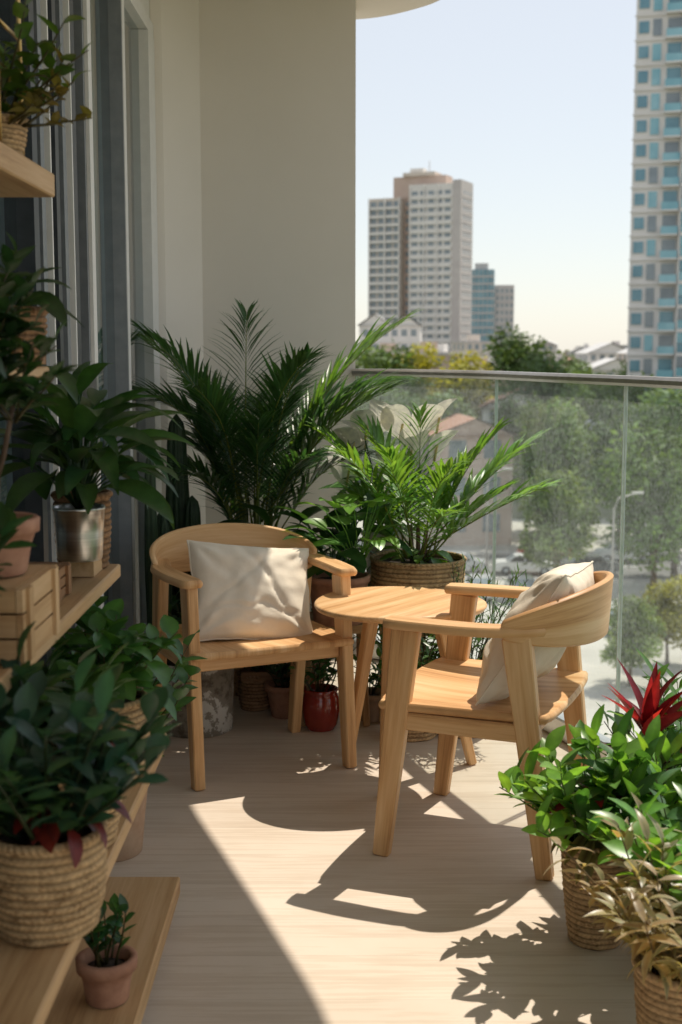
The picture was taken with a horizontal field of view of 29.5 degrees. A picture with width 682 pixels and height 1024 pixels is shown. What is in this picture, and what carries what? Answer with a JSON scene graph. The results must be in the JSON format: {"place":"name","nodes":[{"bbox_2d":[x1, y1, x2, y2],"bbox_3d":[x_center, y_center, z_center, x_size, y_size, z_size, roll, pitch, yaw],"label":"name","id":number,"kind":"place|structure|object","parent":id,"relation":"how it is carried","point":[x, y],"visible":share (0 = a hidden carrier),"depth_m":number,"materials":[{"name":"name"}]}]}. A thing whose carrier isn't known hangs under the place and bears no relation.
{"place":"outdoors","nodes":[
{"label":"outdoors","id":0,"kind":"place"},
{"bbox_2d":[149,0,355,638],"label":"balcony wall","id":1,"kind":"structure","parent":0,"point":[255,108],"depth_m":5.31,"materials":[{"name":"paint"}]},
{"bbox_2d":[356,0,438,18],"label":"balcony ceiling","id":2,"kind":"structure","parent":1,"relation":"attached to","point":[366,9],"depth_m":5.50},
{"bbox_2d":[109,658,636,1023],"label":"balcony floor","id":3,"kind":"structure","parent":0,"point":[299,901],"depth_m":3.11,"materials":[{"name":"wood"}]},
{"bbox_2d":[0,141,179,1023],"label":"plant shelf","id":4,"kind":"object","parent":3,"relation":"on","point":[41,985],"visible":0.38,"depth_m":2.38,"materials":[{"name":"brown wood"}]},
{"bbox_2d":[0,0,24,155],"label":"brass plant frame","id":5,"kind":"object","parent":4,"relation":"on","point":[7,28],"visible":0.28,"depth_m":2.28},
{"bbox_2d":[0,232,35,297],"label":"potted basil plant","id":6,"kind":"object","parent":4,"relation":"on","point":[11,260],"visible":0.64,"depth_m":2.13,"materials":[{"name":"green plant"}]},
{"bbox_2d":[0,501,36,596],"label":"potted herb plant","id":7,"kind":"object","parent":4,"relation":"on","point":[10,522],"visible":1,"depth_m":1.90,"materials":[{"name":"green plant"}]},
{"bbox_2d":[0,564,59,662],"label":"wooden crate","id":8,"kind":"object","parent":4,"relation":"on","point":[30,595],"visible":0.92,"depth_m":1.98,"materials":[{"name":"brown wood"}]},
{"bbox_2d":[0,267,79,577],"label":"potted jade plant","id":9,"kind":"object","parent":8,"relation":"on","point":[14,325],"visible":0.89,"depth_m":2.01,"materials":[{"name":"green plant"}]},
{"bbox_2d":[0,267,83,365],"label":"potted rubber plant","id":10,"kind":"object","parent":4,"relation":"on","point":[57,310],"visible":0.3,"depth_m":2.32,"materials":[{"name":"green plant"}]},
{"bbox_2d":[0,0,92,155],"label":"potted pothos plant","id":11,"kind":"object","parent":4,"relation":"on","point":[16,123],"visible":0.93,"depth_m":2.23,"materials":[{"name":"green plant"}]},
{"bbox_2d":[28,562,71,602],"bbox_3d":[-0.602,0.135,2.456,0.156,0.058,0.160,0,7,0],"label":"wooden crate","id":12,"kind":"object","parent":4,"relation":"on","point":[65,583],"visible":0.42,"depth_m":2.49,"materials":[{"name":"brown wood"}]},
{"bbox_2d":[6,639,136,847],"bbox_3d":[-0.488,0.400,2.210,0.266,0.355,0.269,0,7,0],"label":"potted croton plant","id":13,"kind":"object","parent":4,"relation":"on","point":[68,687],"visible":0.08,"depth_m":2.23,"materials":[{"name":"green plant"}]},
{"bbox_2d":[70,559,101,576],"bbox_3d":[-0.547,0.105,2.764,0.065,0.043,0.140,0,7,0],"label":"wooden block","id":14,"kind":"object","parent":4,"relation":"on","point":[87,569],"depth_m":2.70,"materials":[{"name":"brown wood"}]},
{"bbox_2d":[0,381,178,562],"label":"potted peace lily","id":15,"kind":"object","parent":4,"relation":"on","point":[79,525],"visible":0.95,"depth_m":2.59,"materials":[{"name":"plant"}]},
{"bbox_2d":[0,621,180,947],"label":"potted peperomia plant","id":16,"kind":"object","parent":4,"relation":"on","point":[53,859],"visible":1,"depth_m":1.83,"materials":[{"name":"green plant"}]},
{"bbox_2d":[0,361,195,568],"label":"potted aglaonema plant","id":17,"kind":"object","parent":4,"relation":"on","point":[74,385],"visible":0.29,"depth_m":2.73,"materials":[{"name":"green plant"}]},
{"bbox_2d":[75,893,137,1008],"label":"potted seedling plant","id":18,"kind":"object","parent":4,"relation":"on","point":[106,968],"visible":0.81,"depth_m":2.37,"materials":[{"name":"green plant"}]},
{"bbox_2d":[50,598,181,778],"bbox_3d":[-0.483,0.356,2.590,0.329,0.348,0.315,-2,7,-18],"label":"potted syngonium plant","id":19,"kind":"object","parent":4,"relation":"on","point":[96,622],"visible":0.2,"depth_m":2.55,"materials":[{"name":"green plant"}]},
{"bbox_2d":[83,0,161,623],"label":"frame","id":20,"kind":"object","parent":3,"relation":"on","point":[138,11],"visible":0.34,"depth_m":4.89,"materials":[{"name":"white paint"}]},
{"bbox_2d":[0,197,12,503],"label":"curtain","id":21,"kind":"object","parent":20,"relation":"hanging from","point":[6,482],"depth_m":3.16,"materials":[{"name":"fabric"}]},
{"bbox_2d":[40,0,83,682],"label":"track strip","id":22,"kind":"object","parent":20,"relation":"attached to","point":[70,194],"visible":0.17,"depth_m":3.42,"materials":[{"name":"white paint"}]},
{"bbox_2d":[0,0,133,666],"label":"sliding glass door","id":23,"kind":"structure","parent":20,"relation":"attached to","point":[25,221],"depth_m":3.50,"materials":[{"name":"glass"}]},
{"bbox_2d":[90,0,146,643],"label":"glass","id":24,"kind":"object","parent":20,"relation":"attached to","point":[102,174],"depth_m":4.33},
{"bbox_2d":[51,596,206,861],"bbox_3d":[-0.624,0.536,3.328,0.538,0.712,0.511,6,10,42],"label":"potted ficus plant","id":25,"kind":"object","parent":3,"relation":"on","point":[132,846],"visible":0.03,"depth_m":3.32,"materials":[{"name":"green plant"}]},
{"bbox_2d":[144,458,171,660],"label":"slim cactus","id":26,"kind":"object","parent":3,"relation":"on","point":[150,528],"visible":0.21,"depth_m":4.46,"materials":[{"name":"plant"}]},
{"bbox_2d":[157,413,200,622],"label":"columnar cactus","id":27,"kind":"object","parent":3,"relation":"on","point":[185,507],"visible":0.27,"depth_m":4.79,"materials":[{"name":"plant"}]},
{"bbox_2d":[165,590,233,737],"bbox_3d":[-0.458,0.500,4.460,0.354,0.504,0.425,2,7,13],"label":"weathered flower pot","id":28,"kind":"object","parent":3,"relation":"on","point":[217,695],"visible":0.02,"depth_m":4.37,"materials":[{"name":"ceramic"}]},
{"bbox_2d":[149,523,356,790],"bbox_3d":[-0.306,0.428,4.149,0.602,0.727,0.552,-3,8,-25],"label":"wooden armchair","id":29,"kind":"object","parent":3,"relation":"on","point":[169,556],"visible":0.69,"depth_m":4.04,"materials":[{"name":"brown wood"}]},
{"bbox_2d":[187,540,312,640],"bbox_3d":[-0.286,0.260,4.113,0.416,0.340,0.144,5,-24,-22],"label":"cushion","id":30,"kind":"object","parent":29,"relation":"on","point":[250,593],"visible":0.91,"depth_m":4.06,"materials":[{"name":"fabric"}]},
{"bbox_2d":[236,665,269,711],"bbox_3d":[-0.295,0.580,4.719,0.185,0.280,0.200,3,8,20],"label":"wicker planter","id":31,"kind":"object","parent":3,"relation":"on","point":[253,696],"visible":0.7,"depth_m":4.69,"materials":[{"name":"wicker"}]},
{"bbox_2d":[130,298,422,695],"bbox_3d":[-0.299,-0.058,4.886,1.059,1.505,1.062,-6,9,-40],"label":"potted areca palm","id":32,"kind":"object","parent":3,"relation":"on","point":[212,411],"visible":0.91,"depth_m":4.75,"materials":[{"name":"plant"}]},
{"bbox_2d":[241,659,317,683],"bbox_3d":[-0.220,0.634,4.816,0.280,0.147,0.280,0,7,0],"label":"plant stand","id":33,"kind":"object","parent":3,"relation":"on","point":[262,674],"visible":0.26,"depth_m":4.67,"materials":[{"name":"brown wood"}]},
{"bbox_2d":[187,504,371,668],"bbox_3d":[-0.239,0.258,4.766,0.658,0.608,0.600,2,7,17],"label":"potted calathea plant","id":34,"kind":"object","parent":33,"relation":"on","point":[308,512],"visible":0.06,"depth_m":4.69,"materials":[{"name":"green plant"}]},
{"bbox_2d":[263,662,312,718],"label":"potted begonia plant","id":35,"kind":"object","parent":3,"relation":"on","point":[277,690],"visible":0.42,"depth_m":4.59,"materials":[{"name":"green plant"}]},
{"bbox_2d":[288,634,359,731],"bbox_3d":[-0.067,0.567,4.465,0.294,0.370,0.170,-3,8,-20],"label":"red glazed pot","id":36,"kind":"object","parent":3,"relation":"on","point":[320,709],"visible":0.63,"depth_m":4.43,"materials":[{"name":"ceramic"}]},
{"bbox_2d":[301,611,369,726],"bbox_3d":[-0.020,0.555,4.604,0.245,0.361,0.245,0,7,0],"label":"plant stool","id":37,"kind":"object","parent":3,"relation":"on","point":[357,629],"visible":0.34,"depth_m":4.50,"materials":[{"name":"brown wood"}]},
{"bbox_2d":[276,493,429,626],"bbox_3d":[0.039,0.155,4.458,0.539,0.465,0.466,0,7,0],"label":"potted philodendron plant","id":38,"kind":"object","parent":37,"relation":"on","point":[343,521],"visible":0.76,"depth_m":4.41,"materials":[{"name":"green plant"}]},
{"bbox_2d":[353,647,381,721],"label":"potted mint plant","id":39,"kind":"object","parent":3,"relation":"on","point":[374,697],"visible":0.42,"depth_m":4.57,"materials":[{"name":"green plant"}]},
{"bbox_2d":[356,581,425,666],"bbox_3d":[0.190,0.473,4.977,0.280,0.427,0.240,0,7,0],"label":"plant stand","id":40,"kind":"object","parent":3,"relation":"on","point":[370,584],"visible":0.03,"depth_m":4.88,"materials":[{"name":"brown wood"}]},
{"bbox_2d":[317,398,461,580],"bbox_3d":[0.205,-0.085,4.908,0.546,0.694,0.586,-2,7,-18],"label":"white peace lily","id":41,"kind":"object","parent":40,"relation":"on","point":[386,414],"visible":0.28,"depth_m":4.82,"materials":[{"name":"plant"}]},
{"bbox_2d":[314,586,486,768],"bbox_3d":[0.180,0.541,3.971,0.524,0.547,0.504,0,7,0],"label":"round wooden table","id":42,"kind":"object","parent":3,"relation":"on","point":[370,608],"visible":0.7,"depth_m":3.94,"materials":[{"name":"brown wood"}]},
{"bbox_2d":[378,625,434,722],"bbox_3d":[0.275,0.556,4.665,0.285,0.343,0.285,0,7,0],"label":"plant stool","id":43,"kind":"object","parent":3,"relation":"on","point":[380,629],"visible":0.04,"depth_m":4.54,"materials":[{"name":"brown wood"}]},
{"bbox_2d":[304,401,564,589],"bbox_3d":[0.298,0.003,4.565,0.839,0.775,0.739,-5,8,-32],"label":"potted parlor palm","id":44,"kind":"object","parent":43,"relation":"on","point":[424,566],"visible":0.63,"depth_m":4.53,"materials":[{"name":"plant"}]},
{"bbox_2d":[375,614,484,741],"bbox_3d":[0.279,0.515,4.336,0.424,0.505,0.513,0,7,0],"label":"potted fern plant","id":45,"kind":"object","parent":3,"relation":"on","point":[415,736],"visible":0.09,"depth_m":4.32,"materials":[{"name":"green plant"}]},
{"bbox_2d":[420,554,527,738],"bbox_3d":[0.432,0.433,4.453,0.495,0.638,0.596,0,7,0],"label":"potted rosemary plant","id":46,"kind":"object","parent":3,"relation":"on","point":[480,654],"visible":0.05,"depth_m":4.44,"materials":[{"name":"green plant"}]},
{"bbox_2d":[373,571,613,880],"bbox_3d":[0.435,0.515,3.456,0.552,0.727,0.602,3,8,22],"label":"wooden armchair","id":47,"kind":"object","parent":3,"relation":"on","point":[438,696],"visible":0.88,"depth_m":3.27,"materials":[{"name":"brown wood"}]},
{"bbox_2d":[475,561,594,705],"bbox_3d":[0.517,0.312,3.399,0.183,0.405,0.435,36,13,15],"label":"cushion","id":48,"kind":"object","parent":47,"relation":"on","point":[559,582],"visible":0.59,"depth_m":3.25,"materials":[{"name":"fabric"}]},
{"bbox_2d":[352,369,681,757],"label":"glass railing","id":49,"kind":"object","parent":3,"relation":"on","point":[625,381],"visible":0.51,"depth_m":4.17,"materials":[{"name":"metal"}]},
{"bbox_2d":[494,704,681,950],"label":"potted schefflera plant","id":50,"kind":"object","parent":3,"relation":"on","point":[556,804],"visible":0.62,"depth_m":2.79,"materials":[{"name":"green plant"}]},
{"bbox_2d":[543,784,681,1023],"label":"variegated potted plant","id":51,"kind":"object","parent":3,"relation":"on","point":[649,920],"visible":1,"depth_m":2.30,"materials":[{"name":"beige plant"}]},
{"bbox_2d":[568,658,681,908],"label":"red cordyline plant","id":52,"kind":"object","parent":3,"relation":"on","point":[647,711],"visible":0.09,"depth_m":2.96,"materials":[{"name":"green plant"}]},
{"bbox_2d":[580,731,681,875],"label":"potted pittosporum plant","id":53,"kind":"object","parent":3,"relation":"on","point":[651,781],"visible":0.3,"depth_m":2.68,"materials":[{"name":"green plant"}]},
{"bbox_2d":[595,648,681,770],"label":"potted croton plant","id":54,"kind":"object","parent":3,"relation":"on","point":[663,669],"visible":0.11,"depth_m":3.26,"materials":[{"name":"green plant"}]},
{"bbox_2d":[448,394,474,415],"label":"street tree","id":55,"kind":"object","parent":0,"point":[469,409],"visible":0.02,"depth_m":139.60,"materials":[{"name":"green plant"}]},
{"bbox_2d":[420,413,518,545],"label":"town house","id":56,"kind":"structure","parent":0,"point":[467,435],"depth_m":108.78,"materials":[{"name":"concrete"}]},
{"bbox_2d":[355,0,636,352],"label":"sky","id":57,"kind":"structure","parent":0,"point":[528,103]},
{"bbox_2d":[355,483,640,518],"bbox_3d":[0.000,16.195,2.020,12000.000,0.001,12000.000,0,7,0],"label":"ground","id":58,"kind":"structure","parent":0,"point":[516,514],"depth_m":132.26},
{"bbox_2d":[355,345,391,390],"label":"street tree","id":59,"kind":"object","parent":58,"relation":"on","point":[363,364],"visible":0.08,"depth_m":162.69,"materials":[{"name":"green plant"}]},
{"bbox_2d":[356,343,395,365],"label":"town house","id":60,"kind":"structure","parent":58,"relation":"on","point":[389,345],"depth_m":287.96,"materials":[{"name":"ceramic"}]},
{"bbox_2d":[355,376,398,484],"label":"street tree","id":61,"kind":"object","parent":58,"relation":"on","point":[361,407],"depth_m":133.73,"materials":[{"name":"green plant"}]},
{"bbox_2d":[357,313,422,351],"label":"white hall","id":62,"kind":"structure","parent":58,"relation":"on","point":[407,333],"depth_m":296.52,"materials":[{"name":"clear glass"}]},
{"bbox_2d":[355,337,434,405],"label":"street tree","id":63,"kind":"object","parent":58,"relation":"on","point":[397,359],"visible":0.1,"depth_m":166.15,"materials":[{"name":"green plant"}]},
{"bbox_2d":[379,367,426,406],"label":"park tree","id":64,"kind":"object","parent":58,"relation":"on","point":[405,387],"visible":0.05,"depth_m":148.98,"materials":[{"name":"green plant"}]},
{"bbox_2d":[392,342,446,400],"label":"street tree","id":65,"kind":"object","parent":58,"relation":"on","point":[421,362],"visible":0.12,"depth_m":170.75,"materials":[{"name":"yellow plant"}]},
{"bbox_2d":[368,161,472,351],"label":"apartment tower","id":66,"kind":"structure","parent":58,"relation":"on","point":[420,228],"depth_m":460.34,"materials":[{"name":"concrete"}]},
{"bbox_2d":[398,342,463,379],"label":"town house","id":67,"kind":"structure","parent":58,"relation":"on","point":[447,359],"depth_m":230.82,"materials":[{"name":"ceramic"}]},
{"bbox_2d":[438,344,465,359],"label":"town house","id":68,"kind":"structure","parent":58,"relation":"on","point":[442,347],"depth_m":298.33,"materials":[{"name":"white glass"}]},
{"bbox_2d":[432,350,505,419],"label":"street tree","id":69,"kind":"object","parent":58,"relation":"on","point":[468,389],"visible":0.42,"depth_m":166.88,"materials":[{"name":"yellow plant"}]},
{"bbox_2d":[451,335,493,363],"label":"town house","id":70,"kind":"structure","parent":58,"relation":"on","point":[474,343],"depth_m":384.99,"materials":[{"name":"white glass"}]},
{"bbox_2d":[471,263,513,350],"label":"office building","id":71,"kind":"structure","parent":58,"relation":"on","point":[492,306],"depth_m":592.35,"materials":[{"name":"blue glass"}]},
{"bbox_2d":[478,388,563,475],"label":"town house","id":72,"kind":"structure","parent":58,"relation":"on","point":[486,413],"depth_m":160.69,"materials":[{"name":"beige glass"}]},
{"bbox_2d":[489,345,568,442],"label":"street tree","id":73,"kind":"object","parent":58,"relation":"on","point":[551,389],"visible":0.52,"depth_m":147.69,"materials":[{"name":"green plant"}]},
{"bbox_2d":[482,321,580,405],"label":"street tree","id":74,"kind":"object","parent":58,"relation":"on","point":[513,355],"visible":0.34,"depth_m":183.17,"materials":[{"name":"green plant"}]},
{"bbox_2d":[557,354,588,371],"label":"park tree","id":75,"kind":"object","parent":58,"relation":"on","point":[572,362],"visible":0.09,"depth_m":277.80,"materials":[{"name":"green plant"}]},
{"bbox_2d":[570,362,602,387],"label":"park tree","id":76,"kind":"object","parent":58,"relation":"on","point":[578,367],"visible":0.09,"depth_m":229.72,"materials":[{"name":"green plant"}]},
{"bbox_2d":[576,343,625,363],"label":"town house","id":77,"kind":"structure","parent":58,"relation":"on","point":[595,353],"depth_m":372.55,"materials":[{"name":"white glass"}]},
{"bbox_2d":[600,358,626,402],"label":"park tree","id":78,"kind":"object","parent":58,"relation":"on","point":[624,372],"visible":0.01,"depth_m":206.10,"materials":[{"name":"green plant"}]},
{"bbox_2d":[583,370,658,460],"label":"street tree","id":79,"kind":"object","parent":58,"relation":"on","point":[618,393],"visible":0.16,"depth_m":139.09,"materials":[{"name":"green plant"}]},
{"bbox_2d":[626,0,681,404],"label":"glass apartment tower","id":80,"kind":"structure","parent":58,"relation":"on","point":[654,331],"depth_m":171.50,"materials":[{"name":"glass"}]},
{"bbox_2d":[357,519,681,769],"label":"plaza pavement","id":81,"kind":"structure","parent":0,"point":[601,677],"depth_m":68.81,"materials":[{"name":"concrete"}]},
{"bbox_2d":[360,384,432,495],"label":"street tree","id":82,"kind":"object","parent":81,"relation":"on","point":[389,398],"visible":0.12,"depth_m":111.35,"materials":[{"name":"green plant"}]},
{"bbox_2d":[412,389,476,470],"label":"street tree","id":83,"kind":"object","parent":81,"relation":"on","point":[454,406],"visible":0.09,"depth_m":116.68,"materials":[{"name":"green plant"}]},
{"bbox_2d":[465,574,496,600],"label":"parked car","id":84,"kind":"object","parent":81,"relation":"on","point":[477,579],"visible":0.16,"depth_m":85.18,"materials":[{"name":"paint"}]},
{"bbox_2d":[504,574,534,601],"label":"parked car","id":85,"kind":"object","parent":81,"relation":"on","point":[530,581],"visible":0.21,"depth_m":85.06,"materials":[{"name":"paint"}]},
{"bbox_2d":[510,391,599,528],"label":"street tree","id":86,"kind":"object","parent":81,"relation":"on","point":[560,444],"visible":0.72,"depth_m":105.39,"materials":[{"name":"green plant"}]},
{"bbox_2d":[517,462,600,568],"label":"street tree","id":87,"kind":"object","parent":81,"relation":"on","point":[555,539],"visible":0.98,"depth_m":85.56,"materials":[{"name":"green plant"}]},
{"bbox_2d":[513,395,604,518],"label":"street tree","id":88,"kind":"object","parent":81,"relation":"on","point":[580,417],"visible":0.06,"depth_m":115.74,"materials":[{"name":"green plant"}]},
{"bbox_2d":[577,393,659,541],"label":"street tree","id":89,"kind":"object","parent":81,"relation":"on","point":[593,466],"visible":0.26,"depth_m":103.81,"materials":[{"name":"green plant"}]},
{"bbox_2d":[611,491,643,601],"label":"street lamp","id":90,"kind":"object","parent":81,"relation":"on","point":[613,530],"visible":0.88,"depth_m":80.74,"materials":[{"name":"grey metal"}]},
{"bbox_2d":[581,417,681,594],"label":"street tree","id":91,"kind":"object","parent":81,"relation":"on","point":[651,477],"visible":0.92,"depth_m":83.39,"materials":[{"name":"green plant"}]},
{"bbox_2d":[599,593,666,685],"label":"street tree","id":92,"kind":"object","parent":81,"relation":"on","point":[641,638],"visible":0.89,"depth_m":62.49,"materials":[{"name":"green plant"}]},
{"bbox_2d":[620,388,681,543],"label":"street tree","id":93,"kind":"object","parent":81,"relation":"on","point":[667,394],"visible":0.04,"depth_m":105.79,"materials":[{"name":"green plant"}]},
{"bbox_2d":[637,574,681,664],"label":"street tree","id":94,"kind":"object","parent":81,"relation":"on","point":[669,613],"visible":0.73,"depth_m":66.88,"materials":[{"name":"green plant"}]},
{"bbox_2d":[364,553,681,579],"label":"road","id":95,"kind":"structure","parent":0,"point":[637,573],"depth_m":96.19,"materials":[{"name":"asphalt"}]},
{"bbox_2d":[456,552,485,573],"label":"parked car","id":96,"kind":"object","parent":95,"relation":"on","point":[470,563],"visible":0.38,"depth_m":94.76,"materials":[{"name":"paint"}]},
{"bbox_2d":[486,468,511,567],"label":"street lamp","id":97,"kind":"object","parent":95,"relation":"on","point":[487,521],"visible":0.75,"depth_m":97.34,"materials":[{"name":"grey metal"}]},
{"bbox_2d":[496,553,552,574],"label":"parked car","id":98,"kind":"object","parent":95,"relation":"on","point":[507,565],"visible":0.62,"depth_m":94.42,"materials":[{"name":"paint"}]},
{"bbox_2d":[450,551,681,581],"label":"kerb","id":99,"kind":"structure","parent":95,"relation":"on","point":[614,580],"depth_m":92.88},
{"bbox_2d":[559,554,618,573],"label":"parked car","id":100,"kind":"object","parent":95,"relation":"on","point":[601,563],"visible":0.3,"depth_m":93.96,"materials":[{"name":"paint"}]},
{"bbox_2d":[594,542,648,562],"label":"parked car","id":101,"kind":"object","parent":95,"relation":"on","point":[606,552],"visible":0.41,"depth_m":99.69,"materials":[{"name":"paint"}]},
{"bbox_2d":[618,389,681,578],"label":"street tree","id":102,"kind":"object","parent":95,"relation":"on","point":[667,420],"visible":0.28,"depth_m":90.73,"materials":[{"name":"green plant"}]},
{"bbox_2d":[532,340,557,360],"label":"town house","id":103,"kind":"structure","parent":0,"point":[552,346],"depth_m":508.15,"materials":[{"name":"white glass"}]},
{"bbox_2d":[582,358,625,385],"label":"town house","id":104,"kind":"structure","parent":0,"point":[605,365],"depth_m":263.17,"materials":[{"name":"white glass"}]},
{"bbox_2d":[617,348,626,361],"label":"town house","id":105,"kind":"structure","parent":0,"point":[622,355],"depth_m":360.96,"materials":[{"name":"white glass"}]},
{"label":"road","id":106,"kind":"structure","parent":0,"visible":0},
{"bbox_2d":[555,368,595,421],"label":"park tree","id":107,"kind":"object","parent":106,"relation":"on","point":[581,398],"visible":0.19,"depth_m":194.79,"materials":[{"name":"green plant"}]},
{"bbox_2d":[575,368,608,418],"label":"park tree","id":108,"kind":"object","parent":106,"relation":"on","point":[595,387],"visible":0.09,"depth_m":209.52,"materials":[{"name":"green plant"}]},
{"bbox_2d":[584,385,628,419],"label":"park tree","id":109,"kind":"object","parent":106,"relation":"on","point":[598,395],"visible":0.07,"depth_m":170.40,"materials":[{"name":"green plant"}]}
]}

